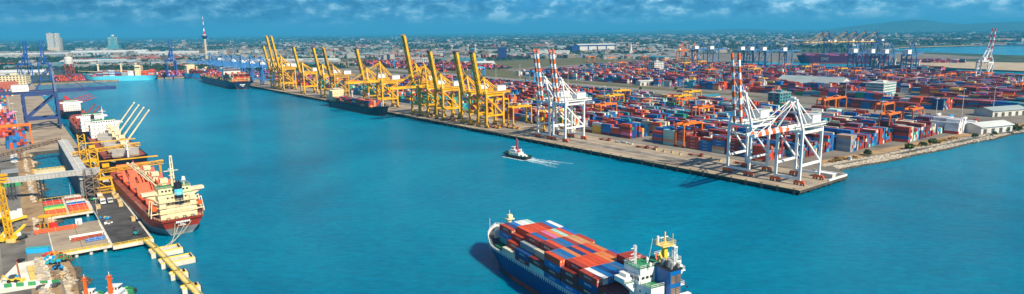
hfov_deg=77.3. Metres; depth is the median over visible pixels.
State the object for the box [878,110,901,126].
yard gantry crane
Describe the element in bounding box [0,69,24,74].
warehouse
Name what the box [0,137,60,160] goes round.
conveyor bridge
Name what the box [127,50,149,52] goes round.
warehouse
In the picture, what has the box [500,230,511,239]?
shipping container
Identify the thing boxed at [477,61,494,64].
warehouse
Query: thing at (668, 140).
shipping container
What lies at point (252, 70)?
quay crane
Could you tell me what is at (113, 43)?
glass tower
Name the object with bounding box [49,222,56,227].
equipment box
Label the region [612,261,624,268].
shipping container
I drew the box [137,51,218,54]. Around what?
warehouse
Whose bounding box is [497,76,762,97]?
scrub strip
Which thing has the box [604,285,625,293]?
shipping container
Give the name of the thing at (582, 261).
shipping container
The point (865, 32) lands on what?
quay crane
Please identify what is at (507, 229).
shipping container
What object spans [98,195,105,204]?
truck
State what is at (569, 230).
shipping container
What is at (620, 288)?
shipping container
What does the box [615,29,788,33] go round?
hills
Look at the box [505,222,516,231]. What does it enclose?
shipping container
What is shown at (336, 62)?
house
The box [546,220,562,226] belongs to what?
shipping container
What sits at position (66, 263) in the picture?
rubble bank ground
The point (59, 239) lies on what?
loading platform paving
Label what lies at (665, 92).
port road
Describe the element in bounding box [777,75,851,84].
warehouse
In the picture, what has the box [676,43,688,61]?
quay crane
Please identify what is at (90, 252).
platform substructure
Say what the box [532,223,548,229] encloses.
shipping container
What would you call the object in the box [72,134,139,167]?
ship loader
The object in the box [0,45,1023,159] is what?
container field
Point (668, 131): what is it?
shipping container
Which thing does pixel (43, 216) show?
hopper frame
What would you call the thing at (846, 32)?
quay crane
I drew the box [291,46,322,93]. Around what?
quay crane
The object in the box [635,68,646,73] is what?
yard gantry crane
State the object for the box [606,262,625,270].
shipping container
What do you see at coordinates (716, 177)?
quay wall
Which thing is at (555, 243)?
shipping container
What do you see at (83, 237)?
pipe bundle
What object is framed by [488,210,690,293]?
container ship
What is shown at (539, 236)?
shipping container
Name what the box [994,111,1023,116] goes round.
door
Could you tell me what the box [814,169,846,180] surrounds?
quay end building
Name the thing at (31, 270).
formwork floor
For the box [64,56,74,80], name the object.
water tower
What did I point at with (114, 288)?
tug boat
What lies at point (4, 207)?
lattice crane
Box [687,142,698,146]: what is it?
shipping container
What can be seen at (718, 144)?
shipping container
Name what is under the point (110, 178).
ship loader
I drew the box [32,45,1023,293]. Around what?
water
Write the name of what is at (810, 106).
port road
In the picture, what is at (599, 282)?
door
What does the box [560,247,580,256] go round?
shipping container
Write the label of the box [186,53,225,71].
quay crane
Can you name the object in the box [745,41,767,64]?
quay crane
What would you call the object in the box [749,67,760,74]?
yard gantry crane
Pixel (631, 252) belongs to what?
shipping container
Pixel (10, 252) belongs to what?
asphalt road
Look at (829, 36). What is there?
quay crane
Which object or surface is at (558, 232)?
shipping container
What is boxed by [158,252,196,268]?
mooring dolphin
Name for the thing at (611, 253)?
shipping container
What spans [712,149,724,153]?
shipping container
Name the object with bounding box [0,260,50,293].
concrete slab ground
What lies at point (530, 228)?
shipping container
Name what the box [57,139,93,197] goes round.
conveyor gallery
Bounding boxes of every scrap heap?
[42,251,56,256]
[44,255,55,260]
[45,259,60,264]
[51,264,63,269]
[55,272,67,278]
[57,254,71,259]
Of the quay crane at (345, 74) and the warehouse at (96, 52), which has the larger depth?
the warehouse at (96, 52)
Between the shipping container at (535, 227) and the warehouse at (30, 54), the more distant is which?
the warehouse at (30, 54)
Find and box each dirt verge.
[17,152,47,231]
[34,255,62,293]
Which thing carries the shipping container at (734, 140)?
on the shipping container at (734, 143)
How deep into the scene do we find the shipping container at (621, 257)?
239.07 m
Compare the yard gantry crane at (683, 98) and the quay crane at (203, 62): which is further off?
the quay crane at (203, 62)
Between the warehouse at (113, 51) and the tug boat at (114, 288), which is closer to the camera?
the tug boat at (114, 288)
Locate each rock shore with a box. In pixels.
[21,153,41,171]
[26,174,49,201]
[32,217,62,229]
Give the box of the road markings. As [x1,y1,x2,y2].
[310,92,821,182]
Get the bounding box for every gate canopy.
[636,80,652,85]
[702,94,720,96]
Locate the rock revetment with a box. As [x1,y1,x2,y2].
[821,127,1023,170]
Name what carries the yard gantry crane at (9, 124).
on the terminal ground at (44, 130)
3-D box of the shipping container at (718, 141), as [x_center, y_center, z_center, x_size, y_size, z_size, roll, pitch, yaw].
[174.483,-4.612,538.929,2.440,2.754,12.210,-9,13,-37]
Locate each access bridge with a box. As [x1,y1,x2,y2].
[32,166,66,173]
[39,194,93,219]
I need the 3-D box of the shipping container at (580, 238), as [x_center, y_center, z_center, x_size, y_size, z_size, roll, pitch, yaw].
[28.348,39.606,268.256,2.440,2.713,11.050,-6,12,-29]
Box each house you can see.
[330,61,345,65]
[387,54,394,59]
[603,55,619,58]
[649,56,669,60]
[678,57,690,61]
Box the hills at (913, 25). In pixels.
[786,20,1023,32]
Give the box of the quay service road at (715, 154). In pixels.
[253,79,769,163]
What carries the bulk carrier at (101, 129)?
on the water
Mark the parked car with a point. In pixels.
(55, 284)
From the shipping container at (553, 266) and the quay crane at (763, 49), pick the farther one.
the quay crane at (763, 49)
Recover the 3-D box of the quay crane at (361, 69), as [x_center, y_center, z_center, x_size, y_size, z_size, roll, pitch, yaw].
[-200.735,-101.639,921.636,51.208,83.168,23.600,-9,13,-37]
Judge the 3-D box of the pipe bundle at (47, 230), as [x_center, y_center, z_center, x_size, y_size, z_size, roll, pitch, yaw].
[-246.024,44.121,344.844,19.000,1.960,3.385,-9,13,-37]
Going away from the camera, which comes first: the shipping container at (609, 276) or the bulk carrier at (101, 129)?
the shipping container at (609, 276)
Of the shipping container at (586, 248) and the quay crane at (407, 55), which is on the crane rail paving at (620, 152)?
the quay crane at (407, 55)
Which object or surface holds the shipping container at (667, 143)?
on the terminal ground at (955, 112)
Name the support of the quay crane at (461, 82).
on the crane rail paving at (620, 152)
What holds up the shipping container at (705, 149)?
on the terminal ground at (955, 112)
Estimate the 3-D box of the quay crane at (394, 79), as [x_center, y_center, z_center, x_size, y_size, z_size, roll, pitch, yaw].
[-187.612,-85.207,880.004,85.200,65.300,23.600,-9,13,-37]
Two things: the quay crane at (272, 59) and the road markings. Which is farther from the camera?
the quay crane at (272, 59)
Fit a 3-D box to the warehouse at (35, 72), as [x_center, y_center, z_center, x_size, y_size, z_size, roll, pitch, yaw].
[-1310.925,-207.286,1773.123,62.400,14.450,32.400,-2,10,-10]
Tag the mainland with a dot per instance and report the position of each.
(1010, 58)
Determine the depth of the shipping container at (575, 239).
266.73 m
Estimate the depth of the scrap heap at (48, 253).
305.27 m
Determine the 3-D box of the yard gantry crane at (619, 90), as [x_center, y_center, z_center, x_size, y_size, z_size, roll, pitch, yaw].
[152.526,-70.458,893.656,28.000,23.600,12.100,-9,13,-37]
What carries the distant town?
on the mainland
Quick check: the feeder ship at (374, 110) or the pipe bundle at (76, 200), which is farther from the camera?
the feeder ship at (374, 110)
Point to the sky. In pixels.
(18, 18)
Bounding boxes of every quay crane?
[0,64,115,131]
[16,41,33,81]
[37,40,50,80]
[164,39,177,76]
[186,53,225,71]
[198,54,238,67]
[206,54,248,71]
[214,55,258,80]
[223,55,266,82]
[232,56,276,84]
[262,45,286,88]
[264,35,291,89]
[269,35,296,90]
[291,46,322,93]
[311,46,341,97]
[321,47,354,96]
[345,61,403,107]
[354,48,389,104]
[387,64,449,116]
[400,34,434,115]
[426,50,465,119]
[452,50,492,124]
[468,51,510,127]
[533,49,570,139]
[548,49,591,142]
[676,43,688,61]
[688,43,696,61]
[691,40,706,61]
[706,40,727,61]
[722,53,774,176]
[736,41,757,63]
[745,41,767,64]
[745,97,826,185]
[758,41,778,64]
[778,41,800,65]
[803,31,831,52]
[810,31,837,52]
[829,31,855,52]
[840,31,864,51]
[847,31,874,51]
[847,41,865,66]
[860,31,884,51]
[864,42,882,68]
[878,42,901,68]
[900,42,923,69]
[974,28,995,76]
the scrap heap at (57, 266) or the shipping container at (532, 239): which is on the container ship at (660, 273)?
the shipping container at (532, 239)
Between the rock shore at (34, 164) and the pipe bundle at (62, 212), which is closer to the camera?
the pipe bundle at (62, 212)
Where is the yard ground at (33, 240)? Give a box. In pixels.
[0,155,65,293]
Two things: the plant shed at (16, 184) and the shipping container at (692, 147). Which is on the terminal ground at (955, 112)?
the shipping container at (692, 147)
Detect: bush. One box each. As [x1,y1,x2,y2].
[863,149,871,154]
[904,143,913,148]
[928,138,936,143]
[1012,125,1022,130]
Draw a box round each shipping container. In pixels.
[499,223,515,235]
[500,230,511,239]
[500,236,506,244]
[502,246,514,257]
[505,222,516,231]
[507,239,522,249]
[512,232,529,242]
[515,247,532,261]
[515,255,528,266]
[517,225,533,235]
[520,240,538,254]
[522,225,538,231]
[525,233,543,246]
[527,224,543,230]
[529,255,543,270]
[529,263,543,275]
[531,232,548,239]
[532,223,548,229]
[534,248,544,259]
[536,231,553,238]
[537,222,553,228]
[539,240,558,250]
[540,230,558,237]
[542,221,558,227]
[544,251,564,266]
[544,258,563,272]
[544,265,560,279]
[544,271,560,284]
[545,229,563,236]
[545,239,563,247]
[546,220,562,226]
[550,228,568,235]
[550,238,568,246]
[550,249,569,264]
[555,228,573,234]
[555,237,573,245]
[555,248,575,257]
[559,227,578,233]
[560,236,579,244]
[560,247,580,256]
[560,281,577,293]
[561,266,577,283]
[561,275,577,290]
[565,235,584,243]
[566,246,586,255]
[566,258,588,271]
[570,234,589,242]
[571,245,591,253]
[572,257,593,266]
[575,234,594,243]
[577,244,596,252]
[578,256,599,265]
[578,269,601,286]
[578,277,601,293]
[578,284,594,293]
[582,243,601,251]
[582,254,604,264]
[584,267,607,285]
[587,242,606,250]
[588,253,609,262]
[590,266,613,283]
[593,252,615,261]
[596,265,617,281]
[597,286,616,293]
[599,251,616,260]
[601,263,619,273]
[604,250,616,256]
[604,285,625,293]
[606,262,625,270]
[610,249,621,253]
[610,283,629,293]
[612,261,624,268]
[617,253,632,263]
[623,252,639,258]
[628,251,645,257]
[663,129,674,133]
[663,132,674,136]
[663,135,673,139]
[663,138,673,142]
[663,141,673,145]
[676,131,687,134]
[676,137,686,141]
[686,145,698,149]
[687,135,699,139]
[687,139,698,142]
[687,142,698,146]
[697,130,710,134]
[699,140,711,144]
[699,144,711,148]
[699,147,711,151]
[701,137,711,141]
[712,136,726,140]
[712,139,725,143]
[712,142,724,146]
[712,146,724,150]
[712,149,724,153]
[725,141,738,145]
[725,144,738,148]
[725,148,738,151]
[726,138,738,142]
[753,149,765,152]
[754,145,766,149]
[764,139,779,144]
[789,142,804,147]
[790,134,800,138]
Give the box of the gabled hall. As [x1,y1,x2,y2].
[0,81,17,88]
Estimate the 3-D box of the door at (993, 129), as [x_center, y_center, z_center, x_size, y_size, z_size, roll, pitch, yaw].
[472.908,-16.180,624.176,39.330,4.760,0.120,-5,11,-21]
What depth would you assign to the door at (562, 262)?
243.91 m
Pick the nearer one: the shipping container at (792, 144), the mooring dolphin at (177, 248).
the mooring dolphin at (177, 248)
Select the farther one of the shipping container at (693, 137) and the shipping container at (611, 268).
the shipping container at (693, 137)
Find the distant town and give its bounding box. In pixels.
[0,30,1023,69]
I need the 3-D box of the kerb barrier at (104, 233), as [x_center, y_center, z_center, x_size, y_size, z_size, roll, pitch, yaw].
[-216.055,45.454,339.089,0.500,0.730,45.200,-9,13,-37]
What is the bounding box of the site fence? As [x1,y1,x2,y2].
[0,279,59,287]
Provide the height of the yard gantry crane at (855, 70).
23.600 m
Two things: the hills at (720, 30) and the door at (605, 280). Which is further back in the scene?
the hills at (720, 30)
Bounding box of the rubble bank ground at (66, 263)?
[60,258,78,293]
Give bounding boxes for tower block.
[46,30,61,51]
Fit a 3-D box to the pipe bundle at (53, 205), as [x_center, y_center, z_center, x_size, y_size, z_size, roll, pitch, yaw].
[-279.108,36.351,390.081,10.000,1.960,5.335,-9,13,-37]
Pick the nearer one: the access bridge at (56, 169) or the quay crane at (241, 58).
the access bridge at (56, 169)
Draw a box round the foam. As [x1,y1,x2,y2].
[502,156,565,165]
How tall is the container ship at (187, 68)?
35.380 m
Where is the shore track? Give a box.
[815,123,1023,164]
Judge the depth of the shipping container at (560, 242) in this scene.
263.16 m
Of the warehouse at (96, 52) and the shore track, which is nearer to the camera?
the shore track
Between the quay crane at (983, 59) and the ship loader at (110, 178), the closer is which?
the ship loader at (110, 178)
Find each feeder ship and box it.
[326,88,388,115]
[869,58,956,71]
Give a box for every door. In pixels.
[560,259,564,265]
[597,279,601,286]
[603,277,607,284]
[983,127,1009,133]
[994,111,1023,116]
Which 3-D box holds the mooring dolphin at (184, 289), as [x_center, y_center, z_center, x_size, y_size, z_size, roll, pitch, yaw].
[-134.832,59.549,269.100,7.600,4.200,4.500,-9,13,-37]
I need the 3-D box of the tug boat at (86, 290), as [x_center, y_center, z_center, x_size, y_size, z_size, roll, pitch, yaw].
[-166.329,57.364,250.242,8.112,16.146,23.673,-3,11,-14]
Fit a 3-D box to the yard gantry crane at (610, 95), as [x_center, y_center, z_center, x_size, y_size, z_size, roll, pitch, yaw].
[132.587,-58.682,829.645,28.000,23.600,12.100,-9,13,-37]
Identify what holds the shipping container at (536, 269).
on the container ship at (660, 273)
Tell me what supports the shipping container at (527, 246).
on the shipping container at (522, 253)
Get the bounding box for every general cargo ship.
[59,94,95,118]
[68,103,106,141]
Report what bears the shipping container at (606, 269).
on the container ship at (660, 273)
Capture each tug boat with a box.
[81,274,105,293]
[105,272,136,293]
[503,140,531,159]
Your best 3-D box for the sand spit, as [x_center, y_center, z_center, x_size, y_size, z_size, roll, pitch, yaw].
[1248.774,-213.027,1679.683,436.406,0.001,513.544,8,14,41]
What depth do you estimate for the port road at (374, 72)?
1698.80 m
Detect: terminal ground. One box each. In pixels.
[0,84,77,154]
[258,58,1023,173]
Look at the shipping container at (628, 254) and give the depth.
240.27 m
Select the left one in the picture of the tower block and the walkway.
the tower block
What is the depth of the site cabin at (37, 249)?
309.44 m
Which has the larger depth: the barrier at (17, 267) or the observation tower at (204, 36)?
the observation tower at (204, 36)
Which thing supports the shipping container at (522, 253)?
on the shipping container at (523, 261)
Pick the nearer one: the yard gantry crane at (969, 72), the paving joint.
the paving joint
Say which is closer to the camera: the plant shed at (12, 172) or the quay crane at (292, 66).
the plant shed at (12, 172)
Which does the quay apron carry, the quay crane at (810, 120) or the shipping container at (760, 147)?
the quay crane at (810, 120)
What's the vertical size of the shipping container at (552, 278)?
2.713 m
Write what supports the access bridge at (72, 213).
in the water
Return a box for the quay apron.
[250,80,847,192]
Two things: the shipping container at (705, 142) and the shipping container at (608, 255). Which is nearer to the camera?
the shipping container at (608, 255)
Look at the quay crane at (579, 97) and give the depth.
605.73 m
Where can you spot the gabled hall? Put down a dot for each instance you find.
(6, 84)
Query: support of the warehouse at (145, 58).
on the mainland
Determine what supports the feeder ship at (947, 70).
on the water
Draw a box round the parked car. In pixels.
[51,282,60,286]
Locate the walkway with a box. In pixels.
[143,239,202,293]
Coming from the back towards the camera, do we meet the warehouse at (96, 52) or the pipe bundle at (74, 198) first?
the warehouse at (96, 52)
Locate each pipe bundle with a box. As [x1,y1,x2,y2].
[33,224,76,234]
[42,197,61,202]
[43,199,61,203]
[43,201,62,206]
[44,203,63,207]
[44,205,64,209]
[45,208,65,212]
[45,210,66,215]
[64,194,81,199]
[65,196,82,201]
[66,198,83,204]
[67,200,85,206]
[67,203,86,206]
[68,205,87,208]
[69,207,88,212]
[69,230,102,239]
[71,233,102,241]
[85,235,104,241]
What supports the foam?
on the water
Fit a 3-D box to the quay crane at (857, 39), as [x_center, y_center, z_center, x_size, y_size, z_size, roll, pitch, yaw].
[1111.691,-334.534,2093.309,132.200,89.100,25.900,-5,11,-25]
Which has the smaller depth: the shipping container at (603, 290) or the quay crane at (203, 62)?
the shipping container at (603, 290)
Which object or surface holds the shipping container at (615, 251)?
on the shipping container
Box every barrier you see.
[15,258,20,277]
[99,223,110,243]
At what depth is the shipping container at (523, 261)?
269.16 m
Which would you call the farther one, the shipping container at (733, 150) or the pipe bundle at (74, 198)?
the shipping container at (733, 150)
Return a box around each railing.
[54,243,109,254]
[113,236,151,245]
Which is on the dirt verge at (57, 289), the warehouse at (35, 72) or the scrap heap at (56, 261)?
the scrap heap at (56, 261)
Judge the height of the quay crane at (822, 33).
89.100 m
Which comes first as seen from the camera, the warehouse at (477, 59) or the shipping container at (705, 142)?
the shipping container at (705, 142)
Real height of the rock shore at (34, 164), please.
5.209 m
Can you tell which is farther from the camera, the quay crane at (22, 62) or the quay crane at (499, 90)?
the quay crane at (22, 62)
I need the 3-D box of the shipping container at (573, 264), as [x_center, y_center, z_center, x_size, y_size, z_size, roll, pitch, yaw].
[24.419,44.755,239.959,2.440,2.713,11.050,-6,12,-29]
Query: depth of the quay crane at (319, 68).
1037.73 m
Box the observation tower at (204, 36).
[202,17,207,58]
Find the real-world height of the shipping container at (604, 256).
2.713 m
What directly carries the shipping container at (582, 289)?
on the shipping container
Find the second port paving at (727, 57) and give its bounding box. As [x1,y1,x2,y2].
[677,53,978,61]
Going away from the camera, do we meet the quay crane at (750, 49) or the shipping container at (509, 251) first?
the shipping container at (509, 251)
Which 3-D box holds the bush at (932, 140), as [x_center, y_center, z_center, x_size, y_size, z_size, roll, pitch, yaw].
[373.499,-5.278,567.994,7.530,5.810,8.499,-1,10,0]
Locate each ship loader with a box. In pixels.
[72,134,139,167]
[88,148,163,194]
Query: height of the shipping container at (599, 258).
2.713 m
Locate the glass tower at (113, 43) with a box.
[107,35,120,48]
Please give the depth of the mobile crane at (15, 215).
361.36 m
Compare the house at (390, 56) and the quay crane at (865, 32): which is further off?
the house at (390, 56)
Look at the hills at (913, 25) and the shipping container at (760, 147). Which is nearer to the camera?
the shipping container at (760, 147)
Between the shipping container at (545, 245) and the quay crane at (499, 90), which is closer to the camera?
the shipping container at (545, 245)
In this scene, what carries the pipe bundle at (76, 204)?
on the access bridge at (72, 213)
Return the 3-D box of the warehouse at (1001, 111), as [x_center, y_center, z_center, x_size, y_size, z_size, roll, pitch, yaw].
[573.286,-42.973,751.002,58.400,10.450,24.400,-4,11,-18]
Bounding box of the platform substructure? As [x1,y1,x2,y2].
[74,248,106,256]
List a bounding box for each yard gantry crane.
[0,122,32,143]
[487,97,508,116]
[507,104,532,125]
[525,70,538,81]
[539,108,563,130]
[594,101,616,110]
[604,93,623,101]
[612,88,630,94]
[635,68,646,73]
[672,93,691,103]
[673,119,702,147]
[675,96,695,107]
[683,89,701,96]
[691,104,714,115]
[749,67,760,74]
[816,96,835,107]
[828,95,846,108]
[850,69,861,74]
[874,101,894,114]
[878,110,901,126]
[881,73,893,79]
[902,105,923,117]
[932,73,944,79]
[945,72,956,78]
[964,71,975,76]
[981,71,992,76]
[1013,82,1023,88]
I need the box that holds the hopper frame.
[37,214,52,228]
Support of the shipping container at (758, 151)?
on the shipping container
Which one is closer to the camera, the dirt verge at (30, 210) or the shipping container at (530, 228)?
the shipping container at (530, 228)
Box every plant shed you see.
[1,168,18,176]
[1,182,21,187]
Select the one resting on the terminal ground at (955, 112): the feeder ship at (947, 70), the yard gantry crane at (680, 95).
the yard gantry crane at (680, 95)
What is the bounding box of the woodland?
[0,28,1023,73]
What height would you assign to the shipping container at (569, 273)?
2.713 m
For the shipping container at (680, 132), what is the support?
on the shipping container
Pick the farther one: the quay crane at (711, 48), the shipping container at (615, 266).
the quay crane at (711, 48)
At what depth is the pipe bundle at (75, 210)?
381.33 m
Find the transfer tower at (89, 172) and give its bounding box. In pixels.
[82,168,100,199]
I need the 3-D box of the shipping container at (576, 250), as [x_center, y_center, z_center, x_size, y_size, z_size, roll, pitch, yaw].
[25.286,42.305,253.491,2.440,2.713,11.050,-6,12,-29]
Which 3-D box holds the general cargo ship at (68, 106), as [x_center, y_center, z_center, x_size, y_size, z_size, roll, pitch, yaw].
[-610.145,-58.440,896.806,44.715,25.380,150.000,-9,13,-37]
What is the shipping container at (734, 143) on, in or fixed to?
on the shipping container at (733, 147)
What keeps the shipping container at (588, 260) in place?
on the container ship at (660, 273)
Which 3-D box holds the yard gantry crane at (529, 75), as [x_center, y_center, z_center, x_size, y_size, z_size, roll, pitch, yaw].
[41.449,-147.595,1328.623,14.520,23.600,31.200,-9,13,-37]
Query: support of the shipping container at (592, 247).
on the container ship at (660, 273)
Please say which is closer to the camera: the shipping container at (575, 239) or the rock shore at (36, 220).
the shipping container at (575, 239)
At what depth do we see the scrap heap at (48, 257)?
298.59 m
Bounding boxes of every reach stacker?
[0,225,15,242]
[9,224,30,240]
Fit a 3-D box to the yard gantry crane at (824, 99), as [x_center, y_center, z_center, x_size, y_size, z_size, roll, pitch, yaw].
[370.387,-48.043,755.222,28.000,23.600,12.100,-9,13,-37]
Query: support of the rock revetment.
on the terminal ground at (955, 112)
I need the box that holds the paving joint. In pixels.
[410,108,822,186]
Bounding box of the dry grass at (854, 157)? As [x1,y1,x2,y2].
[828,124,1023,162]
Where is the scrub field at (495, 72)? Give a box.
[340,58,631,76]
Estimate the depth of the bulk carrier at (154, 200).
351.19 m
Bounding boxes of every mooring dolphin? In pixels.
[148,243,183,258]
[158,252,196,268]
[169,268,189,280]
[180,282,201,293]
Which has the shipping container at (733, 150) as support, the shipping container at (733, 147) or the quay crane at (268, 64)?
the shipping container at (733, 147)
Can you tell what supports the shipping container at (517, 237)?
on the container ship at (660, 273)
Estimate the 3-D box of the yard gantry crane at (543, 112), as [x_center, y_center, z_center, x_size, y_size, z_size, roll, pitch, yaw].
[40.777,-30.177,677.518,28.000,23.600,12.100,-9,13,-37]
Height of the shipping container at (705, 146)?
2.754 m
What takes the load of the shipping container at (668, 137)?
on the shipping container at (668, 140)
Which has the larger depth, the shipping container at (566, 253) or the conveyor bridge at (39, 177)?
the conveyor bridge at (39, 177)
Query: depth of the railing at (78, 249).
313.32 m
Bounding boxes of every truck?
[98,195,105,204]
[106,197,112,203]
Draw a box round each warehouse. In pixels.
[0,52,72,55]
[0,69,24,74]
[23,69,53,74]
[59,59,129,62]
[71,50,104,54]
[95,50,127,53]
[96,59,141,63]
[115,56,188,59]
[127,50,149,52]
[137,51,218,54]
[251,58,339,61]
[460,58,485,61]
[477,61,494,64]
[539,50,569,53]
[567,43,615,51]
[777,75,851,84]
[965,120,1014,134]
[973,105,1023,116]
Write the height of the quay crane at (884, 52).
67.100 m
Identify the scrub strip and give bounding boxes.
[352,68,690,96]
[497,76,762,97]
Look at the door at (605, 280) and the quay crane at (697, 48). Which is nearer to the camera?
the door at (605, 280)
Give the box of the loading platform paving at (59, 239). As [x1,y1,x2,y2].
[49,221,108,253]
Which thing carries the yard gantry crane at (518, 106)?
on the quay apron
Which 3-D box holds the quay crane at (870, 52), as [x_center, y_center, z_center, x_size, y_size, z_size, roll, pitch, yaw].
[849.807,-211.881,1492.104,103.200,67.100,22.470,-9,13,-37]
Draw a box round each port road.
[340,69,405,75]
[346,65,752,99]
[754,100,885,114]
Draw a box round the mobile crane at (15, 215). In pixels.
[0,208,27,223]
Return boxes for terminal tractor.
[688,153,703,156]
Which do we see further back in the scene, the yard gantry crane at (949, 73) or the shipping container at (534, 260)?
the yard gantry crane at (949, 73)
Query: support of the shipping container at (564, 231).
on the container ship at (660, 273)
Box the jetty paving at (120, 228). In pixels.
[73,147,150,244]
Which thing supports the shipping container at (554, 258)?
on the shipping container at (553, 266)
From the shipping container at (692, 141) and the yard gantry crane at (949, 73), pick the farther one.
the yard gantry crane at (949, 73)
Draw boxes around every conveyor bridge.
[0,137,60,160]
[4,167,99,200]
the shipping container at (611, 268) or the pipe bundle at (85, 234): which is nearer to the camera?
the shipping container at (611, 268)
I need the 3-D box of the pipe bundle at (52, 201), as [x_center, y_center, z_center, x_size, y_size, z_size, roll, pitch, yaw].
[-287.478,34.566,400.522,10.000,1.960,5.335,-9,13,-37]
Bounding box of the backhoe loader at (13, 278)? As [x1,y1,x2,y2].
[1,275,24,282]
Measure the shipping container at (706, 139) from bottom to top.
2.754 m
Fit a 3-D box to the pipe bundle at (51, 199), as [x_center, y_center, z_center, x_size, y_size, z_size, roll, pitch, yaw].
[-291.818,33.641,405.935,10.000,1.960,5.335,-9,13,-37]
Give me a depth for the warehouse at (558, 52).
2702.36 m
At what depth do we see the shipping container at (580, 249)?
254.45 m
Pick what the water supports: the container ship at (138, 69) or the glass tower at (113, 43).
the container ship at (138, 69)
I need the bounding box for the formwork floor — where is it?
[26,265,42,279]
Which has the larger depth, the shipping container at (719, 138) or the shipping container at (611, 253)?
the shipping container at (719, 138)
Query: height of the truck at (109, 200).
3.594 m
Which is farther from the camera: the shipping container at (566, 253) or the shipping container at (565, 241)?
the shipping container at (565, 241)
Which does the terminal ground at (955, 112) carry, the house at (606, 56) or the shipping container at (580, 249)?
the house at (606, 56)
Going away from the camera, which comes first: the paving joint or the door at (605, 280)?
the door at (605, 280)
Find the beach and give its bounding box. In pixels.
[900,45,977,47]
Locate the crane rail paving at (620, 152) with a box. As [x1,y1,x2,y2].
[257,83,819,186]
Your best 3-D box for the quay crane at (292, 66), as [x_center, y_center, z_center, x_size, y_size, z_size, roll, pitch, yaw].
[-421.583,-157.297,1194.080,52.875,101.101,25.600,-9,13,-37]
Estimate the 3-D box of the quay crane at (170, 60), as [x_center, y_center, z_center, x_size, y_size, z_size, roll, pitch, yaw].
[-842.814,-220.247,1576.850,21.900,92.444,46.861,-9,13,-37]
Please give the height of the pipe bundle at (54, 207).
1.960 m
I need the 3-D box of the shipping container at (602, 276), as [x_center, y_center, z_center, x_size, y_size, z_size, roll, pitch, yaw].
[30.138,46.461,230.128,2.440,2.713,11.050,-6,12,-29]
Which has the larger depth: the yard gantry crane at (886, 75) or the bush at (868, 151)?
the yard gantry crane at (886, 75)
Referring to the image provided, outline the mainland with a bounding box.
[3,29,1023,84]
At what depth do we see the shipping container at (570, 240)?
265.52 m
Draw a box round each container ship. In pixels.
[82,63,158,80]
[181,64,213,78]
[199,67,252,88]
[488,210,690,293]
[797,44,887,63]
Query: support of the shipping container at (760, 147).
on the shipping container at (758, 151)
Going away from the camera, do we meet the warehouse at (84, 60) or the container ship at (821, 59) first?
the container ship at (821, 59)
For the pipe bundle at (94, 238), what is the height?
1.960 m
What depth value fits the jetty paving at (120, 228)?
362.59 m
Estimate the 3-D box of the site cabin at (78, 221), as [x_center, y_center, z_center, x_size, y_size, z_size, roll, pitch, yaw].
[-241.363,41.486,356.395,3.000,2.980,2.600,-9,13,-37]
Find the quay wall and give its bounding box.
[260,87,845,194]
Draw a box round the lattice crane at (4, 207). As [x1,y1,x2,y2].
[0,174,18,242]
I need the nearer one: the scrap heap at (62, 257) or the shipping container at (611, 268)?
the shipping container at (611, 268)
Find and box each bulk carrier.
[84,102,149,174]
[110,155,204,235]
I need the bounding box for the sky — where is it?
[0,0,1023,37]
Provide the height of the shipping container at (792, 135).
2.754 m
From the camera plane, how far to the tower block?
4429.59 m
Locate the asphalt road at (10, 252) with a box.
[0,155,31,293]
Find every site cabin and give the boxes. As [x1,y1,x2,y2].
[26,245,50,253]
[75,218,81,224]
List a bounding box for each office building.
[0,73,31,84]
[415,58,434,63]
[497,46,506,58]
[648,60,663,68]
[768,89,790,103]
[865,80,895,95]
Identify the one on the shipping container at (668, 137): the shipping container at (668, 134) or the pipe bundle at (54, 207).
the shipping container at (668, 134)
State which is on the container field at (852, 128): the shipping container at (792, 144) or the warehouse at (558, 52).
the shipping container at (792, 144)
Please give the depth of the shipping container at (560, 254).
249.03 m
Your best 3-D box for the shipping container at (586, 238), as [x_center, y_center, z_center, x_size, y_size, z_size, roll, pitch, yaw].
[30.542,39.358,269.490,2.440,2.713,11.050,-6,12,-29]
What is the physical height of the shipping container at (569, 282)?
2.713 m
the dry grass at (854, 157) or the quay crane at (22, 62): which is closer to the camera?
the dry grass at (854, 157)
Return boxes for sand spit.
[902,62,1023,70]

